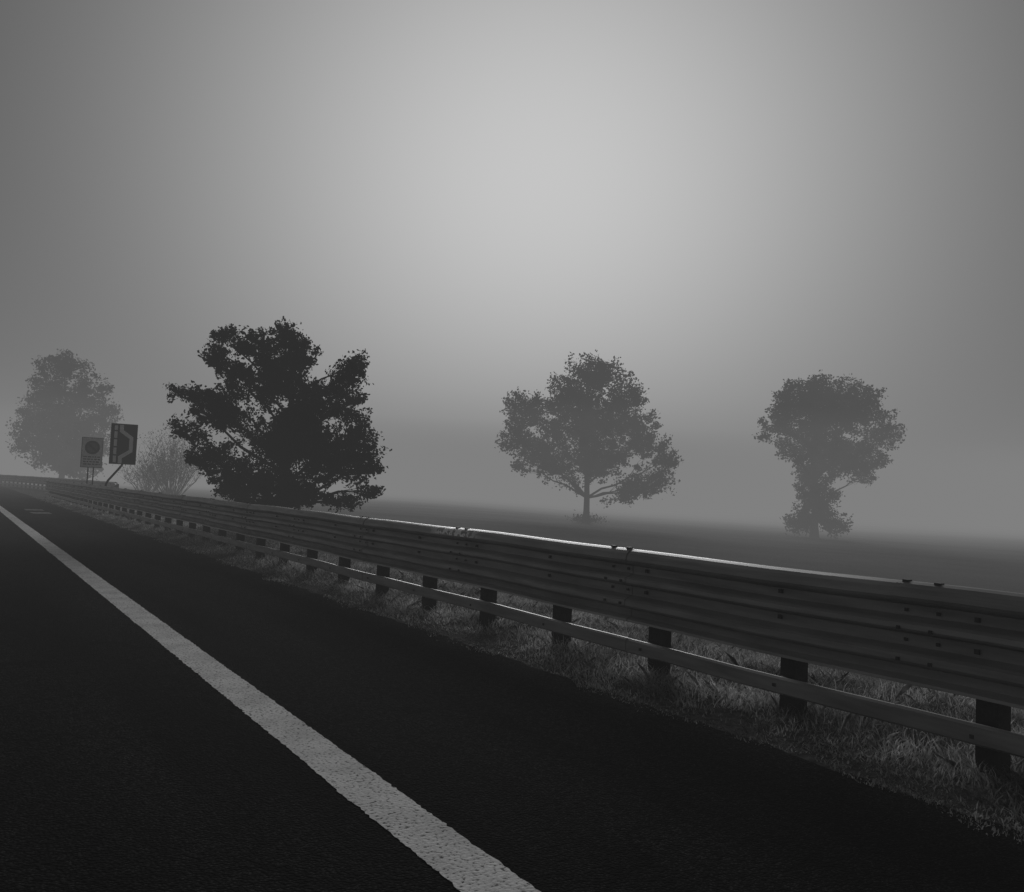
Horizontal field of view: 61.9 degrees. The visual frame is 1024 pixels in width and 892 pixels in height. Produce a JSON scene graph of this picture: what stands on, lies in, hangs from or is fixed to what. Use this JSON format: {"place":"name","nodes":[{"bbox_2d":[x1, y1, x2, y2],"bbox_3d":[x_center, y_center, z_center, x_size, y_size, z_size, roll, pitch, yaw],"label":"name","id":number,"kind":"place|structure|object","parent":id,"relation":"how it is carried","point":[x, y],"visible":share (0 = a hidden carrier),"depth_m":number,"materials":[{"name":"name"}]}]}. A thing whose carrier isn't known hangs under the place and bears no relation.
{"place":"outdoors","nodes":[
{"label":"outdoors","id":0,"kind":"place"},
{"bbox_2d":[0,486,1023,891],"bbox_3d":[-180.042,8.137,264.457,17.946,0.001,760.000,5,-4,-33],"label":"road","id":1,"kind":"structure","parent":0,"point":[134,756],"depth_m":5.05,"materials":[{"name":"black asphalt"}]},
{"bbox_2d":[0,506,540,891],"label":"road markings","id":2,"kind":"object","parent":1,"relation":"on","point":[461,863],"visible":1,"depth_m":4.98,"materials":[{"name":"paint"}]},
{"bbox_2d":[0,471,1023,831],"bbox_3d":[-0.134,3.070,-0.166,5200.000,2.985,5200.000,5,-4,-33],"label":"ground","id":3,"kind":"structure","parent":0,"point":[974,551],"depth_m":75.41,"materials":[{"name":"grey plant"}]},
{"bbox_2d":[0,474,118,489],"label":"guardrail","id":4,"kind":"object","parent":3,"relation":"on","point":[33,480],"visible":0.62,"depth_m":79.59,"materials":[{"name":"metal"}]},
{"bbox_2d":[5,349,124,479],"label":"roadside tree","id":5,"kind":"object","parent":3,"relation":"on","point":[68,426],"visible":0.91,"depth_m":110.98,"materials":[{"name":"grey plant"}]},
{"bbox_2d":[80,437,103,484],"bbox_3d":[-20.549,1.405,41.586,0.950,3.645,0.120,5,-4,-33],"label":"no parking sign","id":6,"kind":"object","parent":3,"relation":"on","point":[91,452],"visible":0.99,"depth_m":41.59,"materials":[{"name":"grey metal"}]},
{"bbox_2d":[103,423,137,503],"bbox_3d":[-16.595,1.080,36.148,1.143,4.050,0.142,4,-4,-30],"label":"lay by sign","id":7,"kind":"object","parent":3,"relation":"on","point":[123,444],"visible":0.95,"depth_m":36.16,"materials":[{"name":"grey metal"}]},
{"bbox_2d":[112,452,179,491],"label":"bare shrub","id":8,"kind":"object","parent":3,"relation":"on","point":[147,483],"visible":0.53,"depth_m":94.10,"materials":[{"name":"grey plant"}]},
{"bbox_2d":[135,425,204,494],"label":"bare shrub","id":9,"kind":"object","parent":3,"relation":"on","point":[171,471],"visible":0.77,"depth_m":89.24,"materials":[{"name":"grey plant"}]},
{"bbox_2d":[162,316,391,512],"bbox_3d":[-7.944,-0.533,29.018,7.838,8.283,4.099,3,-3,-1],"label":"oak tree","id":10,"kind":"object","parent":3,"relation":"on","point":[295,434],"visible":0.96,"depth_m":28.48,"materials":[{"name":"black plant"}]},
{"bbox_2d":[44,479,1023,779],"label":"guardrail","id":11,"kind":"object","parent":3,"relation":"on","point":[962,641],"visible":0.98,"depth_m":7.11,"materials":[{"name":"metal"}]},
{"bbox_2d":[565,510,606,523],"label":"shrub","id":12,"kind":"object","parent":3,"relation":"on","point":[591,520],"visible":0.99,"depth_m":100.09,"materials":[{"name":"grey plant"}]},
{"bbox_2d":[494,350,683,523],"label":"maple tree","id":13,"kind":"object","parent":3,"relation":"on","point":[591,420],"visible":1,"depth_m":100.78,"materials":[{"name":"grey plant"}]},
{"bbox_2d":[752,370,906,538],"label":"ivy covered tree","id":14,"kind":"object","parent":3,"relation":"on","point":[824,409],"visible":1,"depth_m":106.05,"materials":[{"name":"grey plant"}]},
{"bbox_2d":[0,0,1023,515],"label":"sky","id":15,"kind":"structure","parent":0,"point":[727,201],"materials":[{"name":"grey"}]},
{"bbox_2d":[32,495,1023,843],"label":"verge grass","id":16,"kind":"structure","parent":0,"point":[296,571],"depth_m":7.66,"materials":[{"name":"grey plant"}]}
]}

